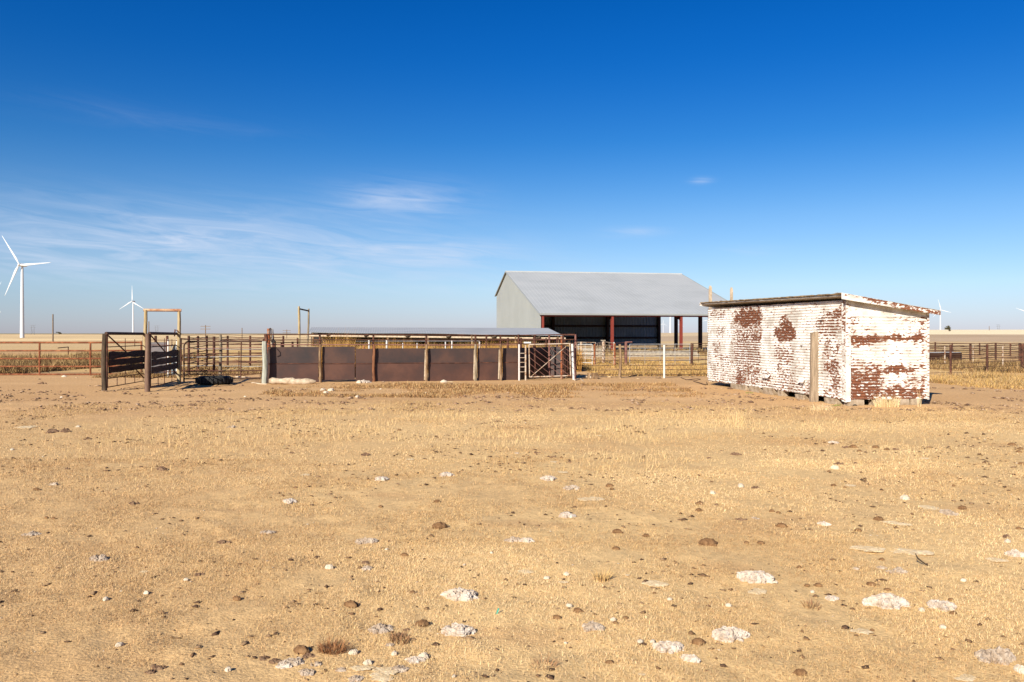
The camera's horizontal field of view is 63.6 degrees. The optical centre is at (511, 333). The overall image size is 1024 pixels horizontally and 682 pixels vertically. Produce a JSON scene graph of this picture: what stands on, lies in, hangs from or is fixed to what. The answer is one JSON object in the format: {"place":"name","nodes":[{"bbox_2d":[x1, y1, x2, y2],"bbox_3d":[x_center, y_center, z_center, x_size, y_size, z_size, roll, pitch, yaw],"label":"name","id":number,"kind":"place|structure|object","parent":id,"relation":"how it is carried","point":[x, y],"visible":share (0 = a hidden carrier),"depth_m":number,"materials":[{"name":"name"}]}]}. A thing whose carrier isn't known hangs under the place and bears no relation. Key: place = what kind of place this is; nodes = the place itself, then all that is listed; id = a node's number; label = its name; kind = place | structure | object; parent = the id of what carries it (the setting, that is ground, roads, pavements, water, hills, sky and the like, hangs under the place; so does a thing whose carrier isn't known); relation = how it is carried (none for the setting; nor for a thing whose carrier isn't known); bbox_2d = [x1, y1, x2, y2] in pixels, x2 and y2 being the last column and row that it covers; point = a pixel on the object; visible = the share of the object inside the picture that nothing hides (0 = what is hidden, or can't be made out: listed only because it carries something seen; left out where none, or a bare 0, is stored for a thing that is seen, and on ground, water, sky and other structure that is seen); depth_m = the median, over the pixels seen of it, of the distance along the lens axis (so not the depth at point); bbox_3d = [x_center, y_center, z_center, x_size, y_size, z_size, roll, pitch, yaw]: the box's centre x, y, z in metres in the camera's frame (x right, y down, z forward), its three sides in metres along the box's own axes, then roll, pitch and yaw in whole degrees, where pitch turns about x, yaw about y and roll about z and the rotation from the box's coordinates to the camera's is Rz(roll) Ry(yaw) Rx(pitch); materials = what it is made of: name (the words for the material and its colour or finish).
{"place":"outdoors","nodes":[
{"label":"outdoors","id":0,"kind":"place"},
{"bbox_2d":[298,306,309,345],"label":"pole arch","id":1,"kind":"structure","parent":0,"point":[299,327],"depth_m":36.23,"materials":[{"name":"brown wood"}]},
{"bbox_2d":[31,401,974,482],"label":"tall dry grass","id":2,"kind":"structure","parent":0,"point":[611,426],"depth_m":13.13,"materials":[{"name":"plant"}]},
{"bbox_2d":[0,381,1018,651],"bbox_3d":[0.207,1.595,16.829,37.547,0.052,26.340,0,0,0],"label":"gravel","id":3,"kind":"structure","parent":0,"point":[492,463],"depth_m":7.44,"materials":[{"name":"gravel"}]},
{"bbox_2d":[0,330,1023,681],"bbox_3d":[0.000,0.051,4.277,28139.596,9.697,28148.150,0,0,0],"label":"ground","id":4,"kind":"structure","parent":0,"point":[74,660],"depth_m":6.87,"materials":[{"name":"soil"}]},
{"bbox_2d":[2,236,50,337],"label":"wind turbine","id":5,"kind":"object","parent":4,"relation":"on","point":[22,265],"visible":0.96,"depth_m":898.30,"materials":[{"name":"white paint"}]},
{"bbox_2d":[46,427,70,432],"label":"crumbled clod","id":6,"kind":"object","parent":4,"relation":"on","point":[64,430],"visible":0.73,"depth_m":13.28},
{"bbox_2d":[0,341,141,374],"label":"pipe fence","id":7,"kind":"object","parent":4,"relation":"on","point":[89,358],"visible":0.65,"depth_m":31.47,"materials":[{"name":"metal"}]},
{"bbox_2d":[89,554,107,561],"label":"cracked clod","id":8,"kind":"object","parent":4,"relation":"on","point":[99,558],"visible":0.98,"depth_m":5.83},
{"bbox_2d":[101,334,106,390],"bbox_3d":[-11.329,0.858,22.949,0.167,1.686,0.142,0,0,0],"label":"gate post","id":9,"kind":"object","parent":4,"relation":"on","point":[103,367],"visible":0.88,"depth_m":22.89,"materials":[{"name":"brown wood"}]},
{"bbox_2d":[104,332,144,387],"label":"board gate","id":10,"kind":"structure","parent":9,"relation":"attached to","point":[121,361],"depth_m":24.18,"materials":[{"name":"brown wood"}]},
{"bbox_2d":[0,348,212,373],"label":"brown weeds","id":11,"kind":"object","parent":4,"relation":"on","point":[44,362],"visible":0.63,"depth_m":37.11,"materials":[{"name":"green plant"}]},
{"bbox_2d":[120,295,143,331],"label":"wind turbine","id":12,"kind":"object","parent":4,"relation":"on","point":[132,313],"visible":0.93,"depth_m":1964.62,"materials":[{"name":"white paint"}]},
{"bbox_2d":[144,334,149,391],"bbox_3d":[-10.039,0.858,22.749,0.166,1.691,0.141,0,0,0],"label":"gate post","id":13,"kind":"object","parent":4,"relation":"on","point":[147,366],"visible":0.9,"depth_m":22.70,"materials":[{"name":"wood"}]},
{"bbox_2d":[143,309,181,383],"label":"wooden arch","id":14,"kind":"structure","parent":4,"relation":"on","point":[178,311],"depth_m":26.24,"materials":[{"name":"brown wood"}]},
{"bbox_2d":[148,332,177,387],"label":"board gate","id":15,"kind":"structure","parent":14,"relation":"attached to","point":[154,357],"depth_m":24.15,"materials":[{"name":"brown wood"}]},
{"bbox_2d":[151,336,180,375],"bbox_3d":[-12.931,0.870,30.416,0.903,1.560,1.988,0,0,-37],"label":"cattle chute","id":16,"kind":"object","parent":4,"relation":"on","point":[157,349],"visible":0.33,"depth_m":29.98,"materials":[{"name":"metal"}]},
{"bbox_2d":[92,363,261,377],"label":"weeds","id":17,"kind":"object","parent":4,"relation":"on","point":[153,375],"visible":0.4,"depth_m":31.53,"materials":[{"name":"yellow plant"}]},
{"bbox_2d":[187,336,206,372],"bbox_3d":[-13.386,0.900,35.248,0.113,1.600,5.753,0,0,-13],"label":"pen fence","id":18,"kind":"object","parent":4,"relation":"on","point":[188,355],"visible":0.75,"depth_m":33.47,"materials":[{"name":"metal"}]},
{"bbox_2d":[195,375,232,384],"bbox_3d":[-9.369,1.470,26.000,1.130,0.247,1.130,0,0,0],"label":"old tyre","id":19,"kind":"object","parent":4,"relation":"on","point":[214,380],"visible":1,"depth_m":25.57,"materials":[{"name":"black rubber"}]},
{"bbox_2d":[218,335,221,373],"bbox_3d":[-9.674,0.842,27.401,0.127,1.621,0.109,0,0,0],"label":"fence post","id":20,"kind":"object","parent":4,"relation":"on","point":[220,351],"visible":0.71,"depth_m":27.36,"materials":[{"name":"grey wood"}]},
{"bbox_2d":[183,341,261,381],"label":"bow gate","id":21,"kind":"structure","parent":4,"relation":"on","point":[240,362],"depth_m":26.78,"materials":[{"name":"metal"}]},
{"bbox_2d":[180,336,264,371],"bbox_3d":[-11.650,0.913,33.136,3.707,1.577,0.108,0,0,11],"label":"pen fence","id":22,"kind":"object","parent":4,"relation":"on","point":[213,360],"visible":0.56,"depth_m":33.16,"materials":[{"name":"metal"}]},
{"bbox_2d":[206,336,283,367],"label":"pen fence","id":23,"kind":"object","parent":4,"relation":"on","point":[250,349],"visible":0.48,"depth_m":40.64,"materials":[{"name":"metal"}]},
{"bbox_2d":[275,660,292,668],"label":"rock","id":24,"kind":"object","parent":4,"relation":"on","point":[281,665],"visible":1,"depth_m":3.97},
{"bbox_2d":[269,377,315,383],"bbox_3d":[-6.901,1.515,25.934,1.458,0.268,0.268,0,0,-3],"label":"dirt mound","id":25,"kind":"object","parent":4,"relation":"on","point":[272,380],"visible":0.98,"depth_m":25.86,"materials":[{"name":"beige soil"}]},
{"bbox_2d":[281,657,304,665],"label":"cracked clod","id":26,"kind":"object","parent":4,"relation":"on","point":[297,661],"visible":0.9,"depth_m":4.00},
{"bbox_2d":[293,644,309,654],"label":"dung clod","id":27,"kind":"object","parent":4,"relation":"on","point":[300,649],"visible":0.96,"depth_m":4.12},
{"bbox_2d":[298,668,314,675],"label":"cracked clod","id":28,"kind":"object","parent":4,"relation":"on","point":[305,672],"visible":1,"depth_m":3.89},
{"bbox_2d":[274,338,348,346],"bbox_3d":[-8.824,0.952,34.785,1.632,1.504,3.566,0,0,44],"label":"pen fence","id":29,"kind":"object","parent":4,"relation":"on","point":[297,342],"visible":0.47,"depth_m":35.49,"materials":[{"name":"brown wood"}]},
{"bbox_2d":[259,331,366,377],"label":"dry weeds","id":30,"kind":"object","parent":4,"relation":"on","point":[338,341],"visible":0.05,"depth_m":29.85,"materials":[{"name":"yellow plant"}]},
{"bbox_2d":[314,636,354,654],"bbox_3d":[-0.904,1.564,4.170,0.242,0.088,0.228,0,0,0],"label":"dead plant","id":31,"kind":"object","parent":4,"relation":"on","point":[322,651],"visible":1,"depth_m":4.16,"materials":[{"name":"brown plant"}]},
{"bbox_2d":[344,600,358,607],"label":"dung clod","id":32,"kind":"object","parent":4,"relation":"on","point":[350,603],"visible":1,"depth_m":4.81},
{"bbox_2d":[348,675,363,681],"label":"cracked clod","id":33,"kind":"object","parent":4,"relation":"on","point":[356,678],"visible":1,"depth_m":3.83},
{"bbox_2d":[349,665,374,670],"bbox_3d":[-0.715,1.596,3.941,0.121,0.004,0.068,0,0,-13],"label":"chalk crust","id":34,"kind":"object","parent":4,"relation":"on","point":[363,667],"visible":1,"depth_m":3.94},
{"bbox_2d":[355,537,378,544],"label":"cracked clod","id":35,"kind":"object","parent":4,"relation":"on","point":[364,540],"visible":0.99,"depth_m":6.28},
{"bbox_2d":[367,623,393,633],"bbox_3d":[-0.706,1.584,4.432,0.143,0.056,0.120,0,0,-7],"label":"cracked clod","id":36,"kind":"object","parent":4,"relation":"on","point":[379,628],"visible":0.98,"depth_m":4.42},
{"bbox_2d":[369,671,393,681],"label":"chalk crust","id":37,"kind":"object","parent":4,"relation":"on","point":[376,676],"visible":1,"depth_m":3.84},
{"bbox_2d":[372,666,398,674],"bbox_3d":[-0.599,1.601,3.922,0.096,0.005,0.132,0,0,-44],"label":"chalk crust","id":38,"kind":"object","parent":4,"relation":"on","point":[382,669],"visible":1,"depth_m":3.92},
{"bbox_2d":[388,627,412,644],"bbox_3d":[-0.586,1.576,4.292,0.141,0.061,0.150,0,0,0],"label":"dead plant","id":39,"kind":"object","parent":4,"relation":"on","point":[399,639],"visible":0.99,"depth_m":4.29,"materials":[{"name":"brown plant"}]},
{"bbox_2d":[391,665,409,672],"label":"cracked clod","id":40,"kind":"object","parent":4,"relation":"on","point":[402,668],"visible":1,"depth_m":3.94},
{"bbox_2d":[404,656,425,663],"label":"rock","id":41,"kind":"object","parent":4,"relation":"on","point":[414,659],"visible":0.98,"depth_m":4.04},
{"bbox_2d":[354,340,479,351],"bbox_3d":[-3.907,0.990,34.056,5.199,1.419,0.698,0,0,-17],"label":"pen fence","id":42,"kind":"object","parent":4,"relation":"on","point":[417,344],"visible":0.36,"depth_m":34.04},
{"bbox_2d":[262,334,574,382],"bbox_3d":[-2.962,0.835,27.498,10.328,1.635,0.484,0,0,-10],"label":"sheet fence","id":43,"kind":"object","parent":4,"relation":"on","point":[426,363],"visible":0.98,"depth_m":27.43,"materials":[{"name":"brown metal"}]},
{"bbox_2d":[528,343,570,377],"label":"diagonal gate","id":44,"kind":"structure","parent":43,"relation":"attached to","point":[560,375],"depth_m":27.79,"materials":[{"name":"metal"}]},
{"bbox_2d":[413,619,429,626],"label":"dung clod","id":45,"kind":"object","parent":4,"relation":"on","point":[421,622],"visible":0.97,"depth_m":4.50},
{"bbox_2d":[355,335,511,372],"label":"dry weeds","id":46,"kind":"object","parent":4,"relation":"on","point":[404,346],"visible":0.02,"depth_m":35.50,"materials":[{"name":"yellow plant"}]},
{"bbox_2d":[306,327,565,347],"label":"feeding shed","id":47,"kind":"structure","parent":4,"relation":"on","point":[424,331],"depth_m":46.71,"materials":[{"name":"grey metal"}]},
{"bbox_2d":[432,521,447,528],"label":"dung clod","id":48,"kind":"object","parent":4,"relation":"on","point":[438,525],"visible":0.97,"depth_m":6.75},
{"bbox_2d":[441,622,475,636],"bbox_3d":[-0.286,1.589,4.425,0.190,0.067,0.146,0,0,3],"label":"rock","id":49,"kind":"object","parent":4,"relation":"on","point":[455,629],"visible":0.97,"depth_m":4.39,"materials":[{"name":"stone"}]},
{"bbox_2d":[440,587,478,601],"bbox_3d":[-0.311,1.581,5.013,0.242,0.074,0.189,0,0,16],"label":"rock","id":50,"kind":"object","parent":4,"relation":"on","point":[459,594],"visible":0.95,"depth_m":4.97,"materials":[{"name":"stone"}]},
{"bbox_2d":[258,380,713,397],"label":"weeds","id":51,"kind":"object","parent":4,"relation":"on","point":[460,388],"visible":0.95,"depth_m":23.04,"materials":[{"name":"beige plant"}]},
{"bbox_2d":[32,356,942,379],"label":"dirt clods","id":52,"kind":"object","parent":4,"relation":"on","point":[260,360],"visible":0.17,"depth_m":30.23,"materials":[{"name":"brown soil"}]},
{"bbox_2d":[0,396,1023,681],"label":"dung crumbs","id":53,"kind":"object","parent":4,"relation":"on","point":[524,524],"visible":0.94,"depth_m":6.95,"materials":[{"name":"brown soil"}]},
{"bbox_2d":[0,399,1023,425],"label":"weeds","id":54,"kind":"object","parent":4,"relation":"on","point":[422,401],"visible":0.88,"depth_m":17.02,"materials":[{"name":"yellow plant"}]},
{"bbox_2d":[0,381,1023,411],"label":"dirt clods","id":55,"kind":"object","parent":4,"relation":"on","point":[642,400],"visible":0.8,"depth_m":19.49,"materials":[{"name":"brown soil"}]},
{"bbox_2d":[518,342,530,380],"bbox_3d":[0.425,0.968,27.860,0.426,1.364,0.140,0,0,0],"label":"rung panel","id":56,"kind":"object","parent":4,"relation":"on","point":[519,357],"visible":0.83,"depth_m":27.87,"materials":[{"name":"metal"}]},
{"bbox_2d":[485,336,565,347],"bbox_3d":[0.634,0.901,34.386,3.496,1.602,0.611,0,0,-22],"label":"pen fence","id":57,"kind":"object","parent":4,"relation":"on","point":[521,343],"visible":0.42,"depth_m":33.99,"materials":[{"name":"metal"}]},
{"bbox_2d":[530,652,559,671],"bbox_3d":[0.156,1.569,3.962,0.201,0.076,0.200,0,0,0],"label":"dead plant","id":58,"kind":"object","parent":4,"relation":"on","point":[551,663],"visible":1,"depth_m":3.98,"materials":[{"name":"beige plant"}]},
{"bbox_2d":[517,334,575,379],"bbox_3d":[1.041,0.843,29.103,2.150,1.615,1.611,0,0,-14],"label":"gate","id":59,"kind":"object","parent":4,"relation":"on","point":[553,353],"visible":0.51,"depth_m":29.28,"materials":[{"name":"brown metal"}]},
{"bbox_2d":[504,340,593,371],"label":"dry weeds","id":60,"kind":"object","parent":4,"relation":"on","point":[579,361],"depth_m":34.77,"materials":[{"name":"yellow plant"}]},
{"bbox_2d":[558,512,575,517],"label":"rock","id":61,"kind":"object","parent":4,"relation":"on","point":[566,515],"visible":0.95,"depth_m":7.15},
{"bbox_2d":[571,344,574,379],"bbox_3d":[2.091,1.008,28.300,0.139,1.293,0.080,0,0,0],"label":"gate post","id":62,"kind":"object","parent":4,"relation":"on","point":[572,355],"visible":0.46,"depth_m":28.27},
{"bbox_2d":[577,496,604,500],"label":"chalk crust","id":63,"kind":"object","parent":4,"relation":"on","point":[588,499],"visible":0.97,"depth_m":7.88},
{"bbox_2d":[582,348,601,356],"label":"feed trough","id":64,"kind":"object","parent":4,"relation":"on","point":[598,349],"visible":0.33,"depth_m":56.64,"materials":[{"name":"concrete"}]},
{"bbox_2d":[582,620,604,631],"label":"cracked clod","id":65,"kind":"object","parent":4,"relation":"on","point":[592,625],"visible":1,"depth_m":4.45,"materials":[{"name":"soil"}]},
{"bbox_2d":[587,568,613,581],"bbox_3d":[0.590,1.563,5.367,0.172,0.087,0.171,0,0,-23],"label":"dead plant","id":66,"kind":"object","parent":4,"relation":"on","point":[602,576],"visible":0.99,"depth_m":5.35,"materials":[{"name":"beige plant"}]},
{"bbox_2d":[495,271,727,350],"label":"open barn","id":67,"kind":"structure","parent":4,"relation":"on","point":[617,308],"depth_m":73.04,"materials":[{"name":"metal"}]},
{"bbox_2d":[576,345,706,354],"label":"weeds","id":68,"kind":"object","parent":4,"relation":"on","point":[617,350],"visible":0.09,"depth_m":63.33,"materials":[{"name":"yellow plant"}]},
{"bbox_2d":[576,344,707,377],"bbox_3d":[4.790,1.046,29.656,4.943,1.311,0.548,0,0,-7],"label":"barbed fence","id":69,"kind":"object","parent":4,"relation":"on","point":[620,369],"visible":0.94,"depth_m":29.59,"materials":[{"name":"metal"}]},
{"bbox_2d":[582,357,706,375],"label":"weeds","id":70,"kind":"object","parent":4,"relation":"on","point":[631,372],"visible":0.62,"depth_m":35.98,"materials":[{"name":"yellow plant"}]},
{"bbox_2d":[640,580,668,586],"bbox_3d":[0.911,1.596,5.273,0.170,0.009,0.132,0,0,42],"label":"chalk crust","id":71,"kind":"object","parent":4,"relation":"on","point":[654,583],"visible":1,"depth_m":5.26},
{"bbox_2d":[627,350,699,356],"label":"feed trough","id":72,"kind":"object","parent":4,"relation":"on","point":[653,353],"visible":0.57,"depth_m":56.79,"materials":[{"name":"concrete"}]},
{"bbox_2d":[652,640,684,653],"bbox_3d":[0.795,1.591,4.191,0.170,0.053,0.131,0,0,2],"label":"rock","id":73,"kind":"object","parent":4,"relation":"on","point":[670,647],"visible":0.98,"depth_m":4.17,"materials":[{"name":"stone"}]},
{"bbox_2d":[679,654,700,662],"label":"rock","id":74,"kind":"object","parent":4,"relation":"on","point":[693,658],"visible":1,"depth_m":4.04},
{"bbox_2d":[690,638,705,645],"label":"dung clod","id":75,"kind":"object","parent":4,"relation":"on","point":[696,641],"visible":0.99,"depth_m":4.26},
{"bbox_2d":[691,343,707,363],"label":"corral fence","id":76,"kind":"object","parent":4,"relation":"on","point":[698,347],"visible":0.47,"depth_m":41.97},
{"bbox_2d":[698,538,717,545],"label":"dung clod","id":77,"kind":"object","parent":4,"relation":"on","point":[708,542],"visible":0.95,"depth_m":6.23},
{"bbox_2d":[711,626,750,642],"bbox_3d":[1.153,1.588,4.363,0.174,0.070,0.195,0,0,42],"label":"rock","id":78,"kind":"object","parent":4,"relation":"on","point":[727,634],"visible":0.97,"depth_m":4.33,"materials":[{"name":"stone"}]},
{"bbox_2d":[730,383,748,390],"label":"concrete block","id":79,"kind":"structure","parent":4,"relation":"on","point":[739,386],"depth_m":23.50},
{"bbox_2d":[749,385,762,392],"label":"concrete block","id":80,"kind":"structure","parent":4,"relation":"on","point":[757,389],"depth_m":22.50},
{"bbox_2d":[748,588,766,594],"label":"chalk crust","id":81,"kind":"object","parent":4,"relation":"on","point":[758,591],"visible":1,"depth_m":5.10},
{"bbox_2d":[737,570,777,583],"bbox_3d":[1.587,1.579,5.359,0.258,0.085,0.195,0,0,14],"label":"rock","id":82,"kind":"object","parent":4,"relation":"on","point":[755,576],"visible":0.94,"depth_m":5.31,"materials":[{"name":"stone"}]},
{"bbox_2d":[762,387,777,394],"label":"concrete block","id":83,"kind":"structure","parent":4,"relation":"on","point":[769,391],"depth_m":21.68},
{"bbox_2d":[793,668,806,675],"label":"dung clod","id":84,"kind":"object","parent":4,"relation":"on","point":[799,672],"visible":1,"depth_m":3.87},
{"bbox_2d":[802,596,821,610],"bbox_3d":[1.768,1.586,4.859,0.157,0.070,0.142,0,0,28],"label":"dead plant","id":85,"kind":"object","parent":4,"relation":"on","point":[809,603],"visible":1,"depth_m":4.86,"materials":[{"name":"beige plant"}]},
{"bbox_2d":[809,331,818,401],"bbox_3d":[7.093,0.800,19.389,0.200,1.700,0.100,0,0,0],"label":"wooden post","id":86,"kind":"object","parent":4,"relation":"on","point":[814,371],"visible":0.94,"depth_m":19.34,"materials":[{"name":"grey wood"}]},
{"bbox_2d":[700,292,940,405],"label":"storage shed","id":87,"kind":"structure","parent":4,"relation":"on","point":[870,348],"depth_m":18.98,"materials":[{"name":"brick"}]},
{"bbox_2d":[824,397,842,403],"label":"concrete block","id":88,"kind":"structure","parent":4,"relation":"on","point":[828,400],"depth_m":18.68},
{"bbox_2d":[844,399,864,405],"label":"concrete block","id":89,"kind":"structure","parent":4,"relation":"on","point":[858,402],"depth_m":18.22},
{"bbox_2d":[850,628,872,634],"bbox_3d":[1.877,1.598,4.434,0.119,0.005,0.086,0,0,20],"label":"chalk crust","id":90,"kind":"object","parent":4,"relation":"on","point":[863,631],"visible":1,"depth_m":4.42},
{"bbox_2d":[849,545,885,551],"bbox_3d":[2.636,1.597,6.130,0.264,0.011,0.180,0,0,19],"label":"chalk crust","id":91,"kind":"object","parent":4,"relation":"on","point":[868,548],"visible":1,"depth_m":6.12},
{"bbox_2d":[862,592,910,609],"bbox_3d":[2.215,1.586,4.884,0.254,0.086,0.201,0,0,-31],"label":"rock","id":92,"kind":"object","parent":4,"relation":"on","point":[883,600],"visible":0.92,"depth_m":4.86,"materials":[{"name":"stone"}]},
{"bbox_2d":[873,394,900,406],"bbox_3d":[8.146,1.447,17.963,0.701,0.326,0.427,0,0,0],"label":"grass tuft","id":93,"kind":"object","parent":4,"relation":"on","point":[886,403],"visible":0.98,"depth_m":17.93,"materials":[{"name":"plant"}]},
{"bbox_2d":[881,521,912,525],"bbox_3d":[3.228,1.595,6.941,0.254,0.010,0.154,0,0,51],"label":"chalk crust","id":94,"kind":"object","parent":4,"relation":"on","point":[897,523],"visible":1,"depth_m":6.92},
{"bbox_2d":[886,566,907,573],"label":"cracked clod","id":95,"kind":"object","parent":4,"relation":"on","point":[900,570],"visible":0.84,"depth_m":5.55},
{"bbox_2d":[891,548,933,555],"bbox_3d":[2.932,1.605,6.070,0.317,0.013,0.194,0,0,24],"label":"chalk crust","id":96,"kind":"object","parent":4,"relation":"on","point":[910,551],"visible":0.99,"depth_m":6.05},
{"bbox_2d":[926,599,956,611],"bbox_3d":[2.526,1.598,4.850,0.176,0.055,0.160,0,0,-27],"label":"rock","id":97,"kind":"object","parent":4,"relation":"on","point":[943,605],"visible":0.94,"depth_m":4.81,"materials":[{"name":"stone"}]},
{"bbox_2d":[929,352,961,360],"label":"cattle feeder","id":98,"kind":"object","parent":4,"relation":"on","point":[935,354],"visible":0.34,"depth_m":42.70,"materials":[{"name":"metal"}]},
{"bbox_2d":[939,509,958,515],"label":"cracked clod","id":99,"kind":"object","parent":4,"relation":"on","point":[948,512],"visible":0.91,"depth_m":7.25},
{"bbox_2d":[954,674,975,681],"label":"chalk crust","id":100,"kind":"object","parent":4,"relation":"on","point":[969,678],"visible":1,"depth_m":3.83},
{"bbox_2d":[929,345,1020,365],"bbox_3d":[22.594,1.152,39.278,4.187,1.104,3.994,0,0,-29],"label":"pen fence","id":101,"kind":"object","parent":4,"relation":"on","point":[1002,351],"visible":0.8,"depth_m":39.99,"materials":[{"name":"metal"}]},
{"bbox_2d":[929,344,1023,374],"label":"barbed fence","id":102,"kind":"object","parent":4,"relation":"on","point":[950,359],"visible":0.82,"depth_m":31.89,"materials":[{"name":"metal"}]},
{"bbox_2d":[929,342,1023,360],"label":"pen fence","id":103,"kind":"object","parent":4,"relation":"on","point":[970,348],"visible":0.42,"depth_m":45.65,"materials":[{"name":"metal"}]},
{"bbox_2d":[929,368,1023,389],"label":"yellow weeds","id":104,"kind":"object","parent":4,"relation":"on","point":[1006,380],"visible":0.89,"depth_m":26.33,"materials":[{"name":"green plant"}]},
{"bbox_2d":[929,356,1023,372],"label":"yellow weeds","id":105,"kind":"object","parent":4,"relation":"on","point":[958,364],"visible":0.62,"depth_m":36.22,"materials":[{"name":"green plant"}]},
{"bbox_2d":[974,646,1015,665],"bbox_3d":[2.376,1.585,4.071,0.190,0.087,0.172,0,0,10],"label":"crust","id":106,"kind":"object","parent":4,"relation":"on","point":[1000,655],"visible":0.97,"depth_m":4.03},
{"bbox_2d":[1004,549,1023,557],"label":"rock","id":107,"kind":"object","parent":4,"relation":"on","point":[1013,553],"visible":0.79,"depth_m":5.94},
{"bbox_2d":[1013,664,1023,674],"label":"stone","id":108,"kind":"object","parent":4,"relation":"on","point":[1018,668],"visible":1,"depth_m":3.90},
{"bbox_2d":[0,0,1023,332],"label":"sky","id":109,"kind":"structure","parent":0,"point":[236,166],"materials":[{"name":"blue"}]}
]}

